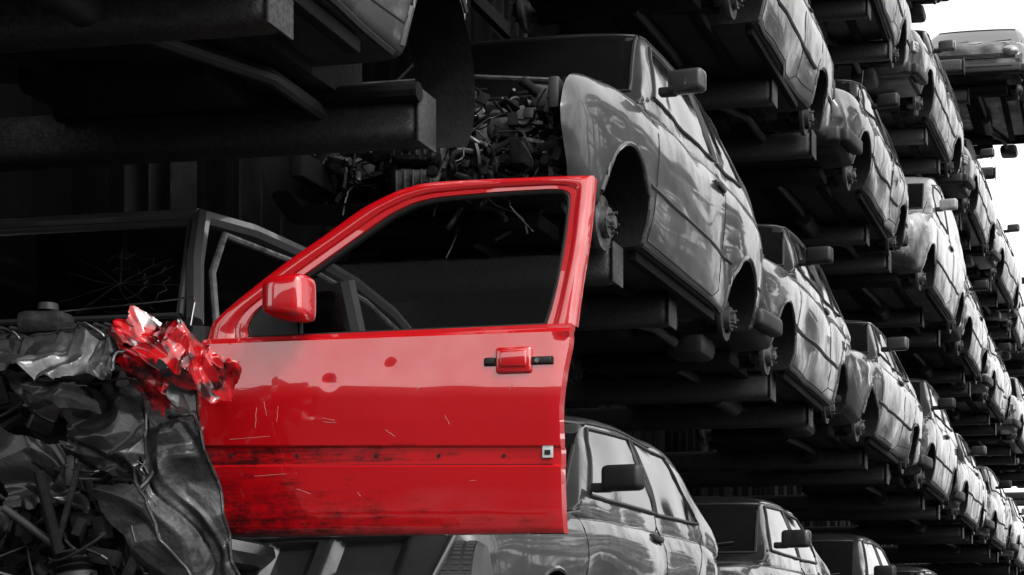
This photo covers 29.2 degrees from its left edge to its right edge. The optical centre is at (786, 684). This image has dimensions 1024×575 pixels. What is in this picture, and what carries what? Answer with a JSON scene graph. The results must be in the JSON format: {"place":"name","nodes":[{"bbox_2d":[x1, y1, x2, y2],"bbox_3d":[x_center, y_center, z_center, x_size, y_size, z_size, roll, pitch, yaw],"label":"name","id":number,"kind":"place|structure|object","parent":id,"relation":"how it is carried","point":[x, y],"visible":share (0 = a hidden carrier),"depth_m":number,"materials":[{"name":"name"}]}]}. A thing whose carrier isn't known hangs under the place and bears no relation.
{"place":"outdoors","nodes":[
{"label":"outdoors","id":0,"kind":"place"},
{"bbox_2d":[439,540,492,574],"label":"scrap tyre","id":1,"kind":"object","parent":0,"point":[469,557],"visible":0.88,"depth_m":6.61,"materials":[{"name":"black rubber"}]},
{"bbox_2d":[911,0,1023,515],"label":"sky","id":2,"kind":"structure","parent":0,"point":[1007,191],"materials":[{"name":"white"}]},
{"bbox_3d":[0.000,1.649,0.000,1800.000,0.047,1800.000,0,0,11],"label":"ground","id":3,"kind":"structure","parent":0,"visible":0},
{"bbox_2d":[0,0,928,563],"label":"corrugated wall","id":4,"kind":"structure","parent":3,"relation":"on","point":[66,192],"depth_m":10.54,"materials":[{"name":"black metal"}]},
{"bbox_2d":[0,0,1023,574],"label":"cantilever storage rack","id":5,"kind":"object","parent":3,"relation":"on","point":[158,158],"visible":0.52,"depth_m":13.16,"materials":[{"name":"metal"}]},
{"bbox_2d":[0,208,305,574],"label":"wrecked car","id":6,"kind":"object","parent":5,"relation":"on","point":[111,365],"visible":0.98,"depth_m":5.60,"materials":[{"name":"paint"}]},
{"bbox_2d":[235,535,457,574],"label":"scrap body panel","id":7,"kind":"object","parent":6,"relation":"on","point":[395,555],"visible":0.81,"depth_m":6.21,"materials":[{"name":"silver paint"}]},
{"bbox_2d":[195,176,596,537],"bbox_3d":[-1.198,-0.979,5.747,1.248,1.062,0.242,0,0,11],"label":"car door","id":8,"kind":"object","parent":6,"relation":"attached to","point":[403,356],"visible":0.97,"depth_m":5.76,"materials":[{"name":"red paint"}]},
{"bbox_2d":[0,0,474,149],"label":"scrap car","id":9,"kind":"object","parent":5,"relation":"on","point":[313,68],"visible":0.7,"depth_m":6.53,"materials":[{"name":"black paint"}]},
{"bbox_2d":[258,34,763,361],"bbox_3d":[-1.281,-2.703,10.424,2.044,1.552,4.148,0,0,12],"label":"stripped car","id":10,"kind":"object","parent":5,"relation":"on","point":[624,120],"visible":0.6,"depth_m":9.61,"materials":[{"name":"grey paint"}]},
{"bbox_2d":[455,416,719,574],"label":"scrap car","id":11,"kind":"object","parent":5,"relation":"on","point":[632,508],"visible":0.35,"depth_m":8.93,"materials":[{"name":"grey metal"}]},
{"bbox_2d":[511,0,834,160],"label":"scrap car","id":12,"kind":"object","parent":5,"relation":"on","point":[782,44],"visible":0.57,"depth_m":12.65,"materials":[{"name":"grey paint"}]},
{"bbox_2d":[569,223,850,436],"bbox_3d":[-0.567,-2.689,14.013,2.004,1.385,4.110,0,0,11],"label":"scrap car","id":13,"kind":"object","parent":5,"relation":"on","point":[796,339],"visible":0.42,"depth_m":13.23,"materials":[{"name":"paint"}]},
{"bbox_2d":[691,496,830,574],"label":"scrap car","id":14,"kind":"object","parent":5,"relation":"on","point":[754,536],"visible":0.45,"depth_m":12.71,"materials":[{"name":"black paint"}]},
{"bbox_2d":[694,320,923,480],"bbox_3d":[0.211,-2.676,17.674,2.024,1.359,4.506,0,0,12],"label":"scrap car","id":15,"kind":"object","parent":5,"relation":"on","point":[880,417],"visible":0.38,"depth_m":16.93,"materials":[{"name":"grey paint"}]},
{"bbox_2d":[733,70,908,258],"bbox_3d":[0.085,-4.724,17.197,2.004,1.385,4.110,0,0,11],"label":"scrap car","id":16,"kind":"object","parent":5,"relation":"on","point":[852,174],"visible":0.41,"depth_m":16.49,"materials":[{"name":"paint"}]},
{"bbox_2d":[811,533,895,574],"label":"scrap car","id":17,"kind":"object","parent":5,"relation":"on","point":[844,554],"visible":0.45,"depth_m":16.91,"materials":[{"name":"paint"}]},
{"bbox_2d":[810,0,911,88],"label":"scrap car","id":18,"kind":"object","parent":5,"relation":"on","point":[891,19],"visible":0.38,"depth_m":18.54,"materials":[{"name":"grey paint"}]},
{"bbox_2d":[796,378,957,508],"bbox_3d":[1.043,-2.715,21.401,1.813,1.435,3.750,0,0,11],"label":"scrap car","id":19,"kind":"object","parent":5,"relation":"on","point":[931,474],"visible":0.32,"depth_m":20.84,"materials":[{"name":"paint"}]},
{"bbox_2d":[824,177,965,335],"bbox_3d":[1.056,-4.839,21.329,1.883,1.614,4.085,0,0,12],"label":"scrap car","id":20,"kind":"object","parent":5,"relation":"on","point":[927,274],"visible":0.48,"depth_m":20.54,"materials":[{"name":"white paint"}]},
{"bbox_2d":[833,29,963,184],"bbox_3d":[1.004,-6.762,22.063,2.024,1.390,4.310,0,0,12],"label":"scrap car","id":21,"kind":"object","parent":5,"relation":"on","point":[920,85],"visible":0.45,"depth_m":21.28,"materials":[{"name":"silver paint"}]},
{"bbox_2d":[895,566,935,574],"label":"scrap car","id":22,"kind":"object","parent":5,"relation":"on","point":[905,570],"visible":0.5,"depth_m":21.19,"materials":[{"name":"paint"}]},
{"bbox_2d":[850,432,986,534],"bbox_3d":[1.672,-2.676,25.334,2.024,1.359,4.510,0,0,11],"label":"scrap car","id":23,"kind":"object","parent":5,"relation":"on","point":[966,506],"visible":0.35,"depth_m":24.87,"materials":[{"name":"paint"}]},
{"bbox_2d":[907,0,948,22],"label":"scrap car","id":24,"kind":"object","parent":5,"relation":"on","point":[917,11],"visible":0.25,"depth_m":23.42,"materials":[{"name":"paint"}]},
{"bbox_2d":[895,274,988,389],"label":"scrap car","id":25,"kind":"object","parent":5,"relation":"on","point":[964,345],"visible":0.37,"depth_m":24.63,"materials":[{"name":"silver paint"}]},
{"bbox_2d":[895,465,1011,554],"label":"scrap car","id":26,"kind":"object","parent":5,"relation":"on","point":[994,532],"visible":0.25,"depth_m":29.00,"materials":[{"name":"silver paint"}]},
{"bbox_2d":[935,138,995,267],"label":"scrap car","id":27,"kind":"object","parent":5,"relation":"on","point":[967,187],"visible":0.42,"depth_m":25.64,"materials":[{"name":"grey paint"}]},
{"bbox_2d":[940,333,1010,426],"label":"scrap car","id":28,"kind":"object","parent":5,"relation":"on","point":[991,391],"visible":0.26,"depth_m":28.80,"materials":[{"name":"white paint"}]},
{"bbox_2d":[930,496,1023,571],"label":"scrap car","id":29,"kind":"object","parent":5,"relation":"on","point":[1013,554],"visible":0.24,"depth_m":33.05,"materials":[{"name":"white paint"}]},
{"bbox_2d":[931,29,1023,158],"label":"scrap car","id":30,"kind":"object","parent":5,"relation":"on","point":[992,113],"visible":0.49,"depth_m":27.20,"materials":[{"name":"silver paint"}]},
{"bbox_2d":[961,377,1023,464],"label":"scrap car","id":31,"kind":"object","parent":5,"relation":"on","point":[1010,430],"visible":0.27,"depth_m":32.63,"materials":[{"name":"white paint"}]},
{"bbox_2d":[966,218,1021,319],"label":"scrap car","id":32,"kind":"object","parent":5,"relation":"on","point":[997,266],"visible":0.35,"depth_m":29.87,"materials":[{"name":"silver paint"}]},
{"bbox_2d":[980,458,1023,487],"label":"scrap car","id":33,"kind":"object","parent":5,"relation":"on","point":[1003,468],"visible":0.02,"depth_m":36.72,"materials":[{"name":"grey paint"}]},
{"bbox_2d":[982,277,1023,359],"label":"scrap car","id":34,"kind":"object","parent":5,"relation":"on","point":[1013,320],"visible":0.2,"depth_m":33.82,"materials":[{"name":"white paint"}]},
{"bbox_2d":[1003,346,1023,387],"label":"scrap car","id":35,"kind":"object","parent":5,"relation":"on","point":[1016,361],"visible":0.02,"depth_m":37.17,"materials":[{"name":"paint"}]},
{"bbox_2d":[1017,516,1023,574],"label":"scrap car","id":36,"kind":"object","parent":5,"relation":"on","point":[1021,572],"visible":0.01,"depth_m":36.62,"materials":[{"name":"silver paint"}]}
]}

